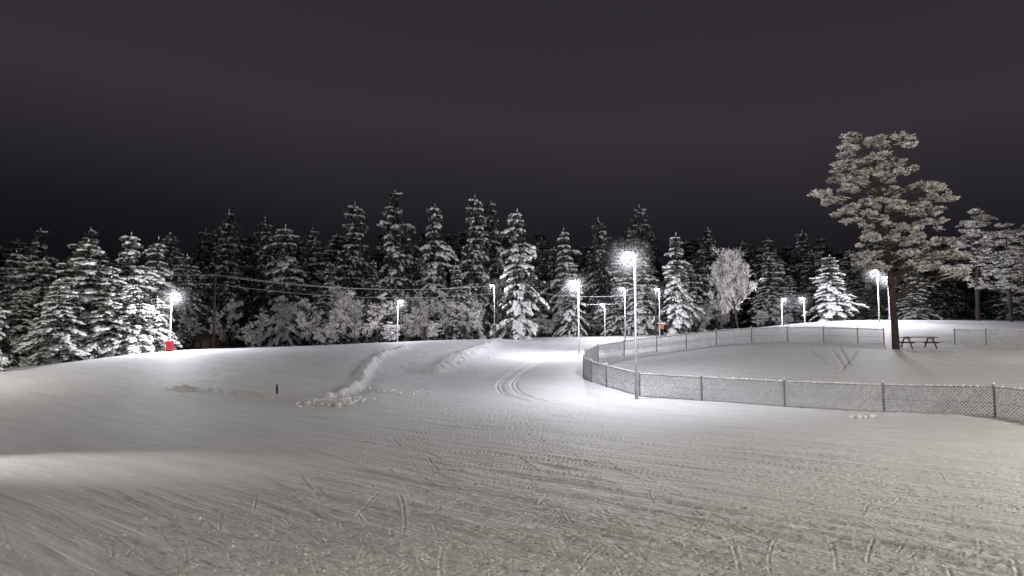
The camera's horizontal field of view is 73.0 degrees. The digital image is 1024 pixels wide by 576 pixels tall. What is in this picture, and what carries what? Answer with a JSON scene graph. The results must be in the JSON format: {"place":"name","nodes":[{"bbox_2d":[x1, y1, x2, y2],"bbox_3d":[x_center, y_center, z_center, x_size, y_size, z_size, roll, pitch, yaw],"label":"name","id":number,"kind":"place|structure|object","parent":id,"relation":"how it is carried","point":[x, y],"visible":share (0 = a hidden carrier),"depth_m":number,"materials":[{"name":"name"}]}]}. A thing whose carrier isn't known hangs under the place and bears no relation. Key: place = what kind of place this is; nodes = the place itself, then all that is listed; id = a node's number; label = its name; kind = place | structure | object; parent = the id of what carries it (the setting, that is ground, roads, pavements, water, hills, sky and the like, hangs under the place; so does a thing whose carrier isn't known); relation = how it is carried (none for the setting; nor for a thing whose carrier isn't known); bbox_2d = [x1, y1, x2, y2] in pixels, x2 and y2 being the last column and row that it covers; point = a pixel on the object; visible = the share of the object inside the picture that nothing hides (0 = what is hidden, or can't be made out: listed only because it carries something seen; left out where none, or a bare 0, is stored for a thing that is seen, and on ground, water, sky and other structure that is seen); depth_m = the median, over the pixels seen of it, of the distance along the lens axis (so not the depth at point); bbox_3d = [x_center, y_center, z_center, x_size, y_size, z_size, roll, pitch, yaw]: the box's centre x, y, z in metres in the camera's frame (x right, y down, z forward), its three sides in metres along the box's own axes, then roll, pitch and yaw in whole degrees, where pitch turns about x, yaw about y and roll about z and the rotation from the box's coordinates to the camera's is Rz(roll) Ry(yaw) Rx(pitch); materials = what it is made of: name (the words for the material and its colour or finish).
{"place":"outdoors","nodes":[
{"label":"outdoors","id":0,"kind":"place"},
{"bbox_2d":[0,320,1023,575],"bbox_3d":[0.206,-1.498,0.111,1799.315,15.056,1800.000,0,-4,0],"label":"snow ground","id":1,"kind":"structure","parent":0,"point":[368,488],"depth_m":16.75,"materials":[{"name":"white snow"}]},
{"bbox_2d":[0,307,11,371],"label":"spruce tree","id":2,"kind":"object","parent":1,"relation":"on","point":[4,361],"visible":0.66,"depth_m":47.31,"materials":[{"name":"white plant"}]},
{"bbox_2d":[0,249,34,364],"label":"spruce tree","id":3,"kind":"object","parent":1,"relation":"on","point":[16,259],"visible":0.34,"depth_m":74.65,"materials":[{"name":"green plant"}]},
{"bbox_2d":[0,288,44,367],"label":"spruce tree","id":4,"kind":"object","parent":1,"relation":"on","point":[19,357],"visible":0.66,"depth_m":59.22,"materials":[{"name":"white plant"}]},
{"bbox_2d":[2,257,64,366],"bbox_3d":[-43.454,2.713,63.600,7.052,11.352,7.680,-1,-4,17],"label":"spruce tree","id":5,"kind":"object","parent":1,"relation":"on","point":[42,290],"visible":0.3,"depth_m":63.31,"materials":[{"name":"green plant"}]},
{"bbox_2d":[27,227,65,319],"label":"spruce tree","id":6,"kind":"object","parent":1,"relation":"on","point":[36,253],"visible":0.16,"depth_m":85.31,"materials":[{"name":"green plant"}]},
{"bbox_2d":[12,278,95,364],"bbox_3d":[-35.899,3.098,54.816,6.397,7.833,5.451,2,-3,-41],"label":"spruce tree","id":7,"kind":"object","parent":1,"relation":"on","point":[57,340],"visible":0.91,"depth_m":54.17,"materials":[{"name":"white plant"}]},
{"bbox_2d":[19,238,128,363],"bbox_3d":[-36.168,1.535,58.097,9.796,11.696,7.561,-4,-6,42],"label":"spruce tree","id":8,"kind":"object","parent":1,"relation":"on","point":[81,279],"visible":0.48,"depth_m":57.38,"materials":[{"name":"white plant"}]},
{"bbox_2d":[57,228,108,336],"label":"spruce tree","id":9,"kind":"object","parent":1,"relation":"on","point":[92,232],"visible":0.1,"depth_m":80.33,"materials":[{"name":"green plant"}]},
{"bbox_2d":[73,276,151,359],"bbox_3d":[-33.243,2.766,57.170,4.644,7.723,6.017,-2,-6,35],"label":"spruce tree","id":10,"kind":"object","parent":1,"relation":"on","point":[105,316],"visible":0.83,"depth_m":56.26,"materials":[{"name":"white plant"}]},
{"bbox_2d":[99,284,167,356],"bbox_3d":[-31.170,2.974,57.194,4.632,6.604,5.022,-1,-4,10],"label":"spruce tree","id":11,"kind":"object","parent":1,"relation":"on","point":[132,344],"visible":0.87,"depth_m":56.75,"materials":[{"name":"white plant"}]},
{"bbox_2d":[105,231,168,355],"bbox_3d":[-34.555,1.123,62.944,6.635,12.842,7.327,2,-5,-28],"label":"spruce tree","id":12,"kind":"object","parent":1,"relation":"on","point":[130,273],"visible":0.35,"depth_m":63.02,"materials":[{"name":"white plant"}]},
{"bbox_2d":[131,295,182,352],"bbox_3d":[-30.254,3.447,58.928,3.934,5.652,4.616,1,-5,-9],"label":"spruce tree","id":13,"kind":"object","parent":1,"relation":"on","point":[158,316],"visible":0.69,"depth_m":58.61,"materials":[{"name":"white plant"}]},
{"bbox_2d":[142,236,184,348],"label":"spruce tree","id":14,"kind":"object","parent":1,"relation":"on","point":[162,292],"visible":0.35,"depth_m":70.10,"materials":[{"name":"white plant"}]},
{"bbox_2d":[166,340,173,350],"bbox_3d":[-27.282,4.588,55.212,0.610,0.900,0.610,0,-4,0],"label":"crash pad","id":15,"kind":"object","parent":1,"relation":"on","point":[169,345],"visible":0.97,"depth_m":54.99,"materials":[{"name":"red plastic"}]},
{"bbox_2d":[169,292,178,339],"bbox_3d":[-27.257,2.258,55.906,3.200,6.238,3.200,0,-4,0],"label":"street lamp","id":16,"kind":"object","parent":1,"relation":"on","point":[174,293],"visible":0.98,"depth_m":55.94,"materials":[{"name":"metal"}]},
{"bbox_2d":[167,264,207,345],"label":"spruce tree","id":17,"kind":"object","parent":1,"relation":"on","point":[203,330],"visible":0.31,"depth_m":84.51,"materials":[{"name":"green plant"}]},
{"bbox_2d":[180,308,204,345],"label":"birch tree","id":18,"kind":"object","parent":1,"relation":"on","point":[189,323],"visible":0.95,"depth_m":83.34,"materials":[{"name":"white plant"}]},
{"bbox_2d":[192,334,220,348],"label":"wooden shed","id":19,"kind":"structure","parent":1,"relation":"on","point":[202,341],"depth_m":80.75,"materials":[{"name":"brown wood"}]},
{"bbox_2d":[202,340,208,348],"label":"door","id":20,"kind":"structure","parent":19,"relation":"in","point":[205,343],"depth_m":80.69,"materials":[{"name":"metal"}]},
{"bbox_2d":[210,274,220,348],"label":"utility pole","id":21,"kind":"object","parent":1,"relation":"on","point":[213,326],"visible":0.9,"depth_m":75.91,"materials":[{"name":"brown wood"}]},
{"bbox_2d":[8,273,654,304],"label":"power lines","id":22,"kind":"object","parent":21,"relation":"attached to","point":[399,289],"visible":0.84,"depth_m":83.30,"materials":[{"name":"metal"}]},
{"bbox_2d":[197,208,250,346],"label":"spruce tree","id":23,"kind":"object","parent":1,"relation":"on","point":[228,231],"visible":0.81,"depth_m":108.00,"materials":[{"name":"green plant"}]},
{"bbox_2d":[207,298,243,348],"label":"birch tree","id":24,"kind":"object","parent":1,"relation":"on","point":[230,317],"visible":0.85,"depth_m":83.86,"materials":[{"name":"white plant"}]},
{"bbox_2d":[236,322,257,347],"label":"birch tree","id":25,"kind":"object","parent":1,"relation":"on","point":[248,335],"visible":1,"depth_m":77.60,"materials":[{"name":"white plant"}]},
{"bbox_2d":[222,220,289,346],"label":"spruce tree","id":26,"kind":"object","parent":1,"relation":"on","point":[261,257],"visible":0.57,"depth_m":109.68,"materials":[{"name":"green plant"}]},
{"bbox_2d":[251,308,276,346],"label":"birch tree","id":27,"kind":"object","parent":1,"relation":"on","point":[259,324],"visible":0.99,"depth_m":81.60,"materials":[{"name":"white plant"}]},
{"bbox_2d":[248,223,316,347],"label":"spruce tree","id":28,"kind":"object","parent":1,"relation":"on","point":[281,265],"visible":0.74,"depth_m":99.33,"materials":[{"name":"green plant"}]},
{"bbox_2d":[275,295,296,346],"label":"birch tree","id":29,"kind":"object","parent":1,"relation":"on","point":[284,310],"visible":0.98,"depth_m":85.56,"materials":[{"name":"white plant"}]},
{"bbox_2d":[287,311,314,345],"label":"birch tree","id":30,"kind":"object","parent":1,"relation":"on","point":[303,323],"visible":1,"depth_m":77.64,"materials":[{"name":"white plant"}]},
{"bbox_2d":[291,228,322,299],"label":"spruce tree","id":31,"kind":"object","parent":1,"relation":"on","point":[311,242],"visible":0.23,"depth_m":111.83,"materials":[{"name":"green plant"}]},
{"bbox_2d":[299,297,326,345],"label":"birch tree","id":32,"kind":"object","parent":1,"relation":"on","point":[318,317],"visible":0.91,"depth_m":83.87,"materials":[{"name":"white plant"}]},
{"bbox_2d":[313,323,338,344],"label":"birch tree","id":33,"kind":"object","parent":1,"relation":"on","point":[320,333],"visible":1,"depth_m":75.69,"materials":[{"name":"white plant"}]},
{"bbox_2d":[309,262,350,345],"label":"spruce tree","id":34,"kind":"object","parent":1,"relation":"on","point":[326,308],"visible":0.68,"depth_m":95.47,"materials":[{"name":"green plant"}]},
{"bbox_2d":[324,302,349,344],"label":"birch tree","id":35,"kind":"object","parent":1,"relation":"on","point":[337,316],"visible":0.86,"depth_m":79.79,"materials":[{"name":"white plant"}]},
{"bbox_2d":[327,285,360,343],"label":"birch tree","id":36,"kind":"object","parent":1,"relation":"on","point":[337,292],"visible":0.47,"depth_m":91.79,"materials":[{"name":"white plant"}]},
{"bbox_2d":[321,201,378,343],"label":"spruce tree","id":37,"kind":"object","parent":1,"relation":"on","point":[344,271],"visible":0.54,"depth_m":106.36,"materials":[{"name":"green plant"}]},
{"bbox_2d":[334,289,365,343],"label":"birch tree","id":38,"kind":"object","parent":1,"relation":"on","point":[353,332],"visible":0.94,"depth_m":83.17,"materials":[{"name":"white plant"}]},
{"bbox_2d":[359,317,379,342],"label":"birch tree","id":39,"kind":"object","parent":1,"relation":"on","point":[370,327],"visible":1,"depth_m":76.93,"materials":[{"name":"white plant"}]},
{"bbox_2d":[352,259,388,343],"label":"spruce tree","id":40,"kind":"object","parent":1,"relation":"on","point":[372,275],"visible":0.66,"depth_m":97.69,"materials":[{"name":"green plant"}]},
{"bbox_2d":[367,293,398,342],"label":"birch tree","id":41,"kind":"object","parent":1,"relation":"on","point":[382,310],"visible":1,"depth_m":80.39,"materials":[{"name":"white plant"}]},
{"bbox_2d":[353,189,423,342],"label":"spruce tree","id":42,"kind":"object","parent":1,"relation":"on","point":[393,277],"visible":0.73,"depth_m":101.74,"materials":[{"name":"plant"}]},
{"bbox_2d":[381,321,400,341],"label":"bush","id":43,"kind":"object","parent":1,"relation":"on","point":[387,327],"visible":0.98,"depth_m":77.23,"materials":[{"name":"white plant"}]},
{"bbox_2d":[397,300,402,341],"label":"street lamp","id":44,"kind":"object","parent":1,"relation":"on","point":[397,318],"visible":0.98,"depth_m":73.90,"materials":[{"name":"metal"}]},
{"bbox_2d":[395,310,417,340],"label":"birch tree","id":45,"kind":"object","parent":1,"relation":"on","point":[406,318],"visible":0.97,"depth_m":83.91,"materials":[{"name":"white plant"}]},
{"bbox_2d":[399,237,439,340],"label":"spruce tree","id":46,"kind":"object","parent":1,"relation":"on","point":[417,270],"visible":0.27,"depth_m":105.69,"materials":[{"name":"green plant"}]},
{"bbox_2d":[405,290,434,340],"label":"birch tree","id":47,"kind":"object","parent":1,"relation":"on","point":[418,307],"visible":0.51,"depth_m":93.76,"materials":[{"name":"white plant"}]},
{"bbox_2d":[409,301,434,340],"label":"birch tree","id":48,"kind":"object","parent":1,"relation":"on","point":[423,312],"visible":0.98,"depth_m":86.25,"materials":[{"name":"white plant"}]},
{"bbox_2d":[409,203,458,340],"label":"spruce tree","id":49,"kind":"object","parent":1,"relation":"on","point":[433,268],"visible":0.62,"depth_m":98.08,"materials":[{"name":"white plant"}]},
{"bbox_2d":[426,321,441,339],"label":"birch tree","id":50,"kind":"object","parent":1,"relation":"on","point":[434,333],"visible":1,"depth_m":79.75,"materials":[{"name":"white plant"}]},
{"bbox_2d":[426,289,456,339],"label":"birch tree","id":51,"kind":"object","parent":1,"relation":"on","point":[450,310],"visible":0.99,"depth_m":87.34,"materials":[{"name":"white plant"}]},
{"bbox_2d":[434,262,479,339],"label":"spruce tree","id":52,"kind":"object","parent":1,"relation":"on","point":[458,293],"visible":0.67,"depth_m":95.42,"materials":[{"name":"grey plant"}]},
{"bbox_2d":[451,303,483,339],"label":"birch tree","id":53,"kind":"object","parent":1,"relation":"on","point":[475,313],"visible":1,"depth_m":84.01,"materials":[{"name":"grey plant"}]},
{"bbox_2d":[470,296,486,338],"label":"birch tree","id":54,"kind":"object","parent":1,"relation":"on","point":[477,304],"visible":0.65,"depth_m":87.92,"materials":[{"name":"grey plant"}]},
{"bbox_2d":[448,194,511,338],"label":"spruce tree","id":55,"kind":"object","parent":1,"relation":"on","point":[473,257],"visible":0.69,"depth_m":99.82,"materials":[{"name":"grey plant"}]},
{"bbox_2d":[489,284,494,337],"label":"street lamp","id":56,"kind":"object","parent":1,"relation":"on","point":[494,305],"visible":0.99,"depth_m":82.03,"materials":[{"name":"metal"}]},
{"bbox_2d":[478,201,515,337],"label":"spruce tree","id":57,"kind":"object","parent":1,"relation":"on","point":[497,265],"visible":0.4,"depth_m":106.09,"materials":[{"name":"grey plant"}]},
{"bbox_2d":[493,284,501,337],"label":"utility pole","id":58,"kind":"object","parent":1,"relation":"on","point":[497,334],"visible":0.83,"depth_m":86.96,"materials":[{"name":"grey wood"}]},
{"bbox_2d":[22,343,999,574],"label":"snow clods","id":59,"kind":"object","parent":1,"relation":"on","point":[349,399],"visible":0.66,"depth_m":28.12,"materials":[{"name":"white snow"}]},
{"bbox_2d":[0,226,1023,349],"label":"spruce forest","id":60,"kind":"object","parent":1,"relation":"on","point":[989,299],"visible":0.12,"depth_m":111.17,"materials":[{"name":"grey plant"}]},
{"bbox_2d":[489,208,550,339],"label":"spruce tree","id":61,"kind":"object","parent":1,"relation":"on","point":[518,319],"visible":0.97,"depth_m":83.28,"materials":[{"name":"white plant"}]},
{"bbox_2d":[532,315,556,336],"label":"birch tree","id":62,"kind":"object","parent":1,"relation":"on","point":[549,322],"visible":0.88,"depth_m":95.13,"materials":[{"name":"grey plant"}]},
{"bbox_2d":[537,246,562,335],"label":"spruce tree","id":63,"kind":"object","parent":1,"relation":"on","point":[552,264],"visible":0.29,"depth_m":105.89,"materials":[{"name":"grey plant"}]},
{"bbox_2d":[540,227,590,336],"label":"spruce tree","id":64,"kind":"object","parent":1,"relation":"on","point":[558,282],"visible":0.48,"depth_m":99.96,"materials":[{"name":"grey plant"}]},
{"bbox_2d":[552,265,587,336],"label":"spruce tree","id":65,"kind":"object","parent":1,"relation":"on","point":[569,328],"visible":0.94,"depth_m":93.61,"materials":[{"name":"white plant"}]},
{"bbox_2d":[572,280,579,355],"bbox_3d":[5.550,2.189,60.925,3.200,8.102,3.200,0,-4,0],"label":"street lamp","id":66,"kind":"object","parent":1,"relation":"on","point":[574,281],"visible":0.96,"depth_m":60.90,"materials":[{"name":"metal"}]},
{"bbox_2d":[581,313,603,335],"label":"birch tree","id":67,"kind":"object","parent":1,"relation":"on","point":[595,326],"visible":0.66,"depth_m":99.76,"materials":[{"name":"grey plant"}]},
{"bbox_2d":[600,303,605,337],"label":"street lamp","id":68,"kind":"object","parent":1,"relation":"on","point":[604,320],"visible":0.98,"depth_m":85.88,"materials":[{"name":"metal"}]},
{"bbox_2d":[577,221,629,335],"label":"spruce tree","id":69,"kind":"object","parent":1,"relation":"on","point":[599,277],"visible":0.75,"depth_m":105.86,"materials":[{"name":"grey plant"}]},
{"bbox_2d":[591,247,641,335],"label":"spruce tree","id":70,"kind":"object","parent":1,"relation":"on","point":[616,322],"visible":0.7,"depth_m":96.61,"materials":[{"name":"white plant"}]},
{"bbox_2d":[620,287,625,339],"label":"street lamp","id":71,"kind":"object","parent":1,"relation":"on","point":[621,288],"visible":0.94,"depth_m":78.02,"materials":[{"name":"metal"}]},
{"bbox_2d":[623,251,637,398],"bbox_3d":[5.903,1.404,34.811,3.200,8.983,3.200,0,-4,0],"label":"street lamp","id":72,"kind":"object","parent":1,"relation":"on","point":[628,253],"visible":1,"depth_m":34.83,"materials":[{"name":"metal"}]},
{"bbox_2d":[612,204,658,312],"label":"spruce tree","id":73,"kind":"object","parent":1,"relation":"on","point":[642,231],"visible":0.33,"depth_m":112.13,"materials":[{"name":"grey plant"}]},
{"bbox_2d":[625,253,665,335],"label":"spruce tree","id":74,"kind":"object","parent":1,"relation":"on","point":[645,326],"visible":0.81,"depth_m":94.34,"materials":[{"name":"white plant"}]},
{"bbox_2d":[651,291,658,335],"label":"utility pole","id":75,"kind":"object","parent":1,"relation":"on","point":[655,293],"visible":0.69,"depth_m":87.89,"materials":[{"name":"grey wood"}]},
{"bbox_2d":[654,288,660,337],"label":"street lamp","id":76,"kind":"object","parent":1,"relation":"on","point":[659,312],"visible":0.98,"depth_m":79.96,"materials":[{"name":"metal"}]},
{"bbox_2d":[658,323,664,335],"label":"information board","id":77,"kind":"object","parent":1,"relation":"on","point":[661,325],"visible":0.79,"depth_m":83.86,"materials":[{"name":"brown wood"}]},
{"bbox_2d":[651,233,706,334],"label":"spruce tree","id":78,"kind":"object","parent":1,"relation":"on","point":[681,313],"visible":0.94,"depth_m":87.39,"materials":[{"name":"white plant"}]},
{"bbox_2d":[681,263,706,332],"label":"spruce tree","id":79,"kind":"object","parent":1,"relation":"on","point":[693,289],"visible":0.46,"depth_m":95.95,"materials":[{"name":"grey plant"}]},
{"bbox_2d":[691,299,716,332],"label":"birch tree","id":80,"kind":"object","parent":1,"relation":"on","point":[707,310],"visible":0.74,"depth_m":93.32,"materials":[{"name":"grey plant"}]},
{"bbox_2d":[694,226,725,318],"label":"spruce tree","id":81,"kind":"object","parent":1,"relation":"on","point":[708,236],"visible":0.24,"depth_m":118.22,"materials":[{"name":"grey plant"}]},
{"bbox_2d":[703,265,731,328],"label":"birch tree","id":82,"kind":"object","parent":1,"relation":"on","point":[719,296],"visible":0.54,"depth_m":84.30,"materials":[{"name":"grey plant"}]},
{"bbox_2d":[705,296,729,329],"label":"birch tree","id":83,"kind":"object","parent":1,"relation":"on","point":[713,299],"visible":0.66,"depth_m":97.70,"materials":[{"name":"grey plant"}]},
{"bbox_2d":[708,246,764,328],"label":"birch tree","id":84,"kind":"object","parent":1,"relation":"on","point":[732,266],"visible":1,"depth_m":80.64,"materials":[{"name":"white plant"}]},
{"bbox_2d":[751,308,768,326],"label":"birch tree","id":85,"kind":"object","parent":1,"relation":"on","point":[760,322],"visible":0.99,"depth_m":91.90,"materials":[{"name":"grey plant"}]},
{"bbox_2d":[747,251,785,327],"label":"spruce tree","id":86,"kind":"object","parent":1,"relation":"on","point":[764,300],"visible":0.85,"depth_m":99.80,"materials":[{"name":"grey plant"}]},
{"bbox_2d":[776,314,794,324],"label":"birch tree","id":87,"kind":"object","parent":1,"relation":"on","point":[786,319],"visible":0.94,"depth_m":90.11,"materials":[{"name":"plant"}]},
{"bbox_2d":[772,276,808,324],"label":"spruce tree","id":88,"kind":"object","parent":1,"relation":"on","point":[792,304],"visible":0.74,"depth_m":97.65,"materials":[{"name":"grey plant"}]},
{"bbox_2d":[782,231,823,307],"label":"spruce tree","id":89,"kind":"object","parent":1,"relation":"on","point":[800,247],"visible":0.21,"depth_m":118.43,"materials":[{"name":"black plant"}]},
{"bbox_2d":[583,325,1023,420],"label":"chain link fence","id":90,"kind":"object","parent":1,"relation":"on","point":[591,356],"visible":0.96,"depth_m":34.08,"materials":[{"name":"metal"}]},
{"bbox_2d":[801,254,869,322],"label":"spruce tree","id":91,"kind":"object","parent":1,"relation":"on","point":[833,310],"visible":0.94,"depth_m":83.50,"materials":[{"name":"white plant"}]},
{"bbox_2d":[842,241,887,319],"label":"spruce tree","id":92,"kind":"object","parent":1,"relation":"on","point":[858,281],"visible":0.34,"depth_m":107.81,"materials":[{"name":"grey plant"}]},
{"bbox_2d":[874,270,879,322],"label":"street lamp","id":93,"kind":"object","parent":1,"relation":"on","point":[878,299],"visible":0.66,"depth_m":66.04,"materials":[{"name":"metal"}]},
{"bbox_2d":[807,131,974,348],"bbox_3d":[27.362,-3.413,50.460,11.253,16.670,5.329,0,-4,0],"label":"pine tree","id":94,"kind":"object","parent":1,"relation":"on","point":[885,206],"visible":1,"depth_m":50.18,"materials":[{"name":"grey plant"}]},
{"bbox_2d":[876,268,943,319],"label":"spruce tree","id":95,"kind":"object","parent":1,"relation":"on","point":[912,310],"visible":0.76,"depth_m":89.40,"materials":[{"name":"grey plant"}]},
{"bbox_2d":[899,336,938,348],"bbox_3d":[29.770,3.981,50.649,2.783,0.940,1.700,1,-4,-7],"label":"picnic table","id":96,"kind":"object","parent":1,"relation":"on","point":[926,342],"visible":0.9,"depth_m":50.44,"materials":[{"name":"brown wood"}]},
{"bbox_2d":[925,261,967,319],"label":"spruce tree","id":97,"kind":"object","parent":1,"relation":"on","point":[942,294],"visible":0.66,"depth_m":99.51,"materials":[{"name":"black plant"}]},
{"bbox_2d":[939,207,1002,320],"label":"pine tree","id":98,"kind":"object","parent":1,"relation":"on","point":[982,255],"visible":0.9,"depth_m":75.86,"materials":[{"name":"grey plant"}]},
{"bbox_2d":[976,223,1023,321],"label":"pine tree","id":99,"kind":"object","parent":1,"relation":"on","point":[1006,275],"visible":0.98,"depth_m":72.78,"materials":[{"name":"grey plant"}]},
{"bbox_2d":[990,267,1023,320],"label":"spruce tree","id":100,"kind":"object","parent":1,"relation":"on","point":[1017,302],"visible":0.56,"depth_m":94.55,"materials":[{"name":"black plant"}]},
{"bbox_2d":[1011,225,1023,280],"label":"pine tree","id":101,"kind":"object","parent":1,"relation":"on","point":[1022,243],"visible":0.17,"depth_m":81.98,"materials":[{"name":"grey plant"}]},
{"bbox_2d":[0,0,1023,293],"label":"sky","id":102,"kind":"structure","parent":0,"point":[150,119],"materials":[{"name":"black"}]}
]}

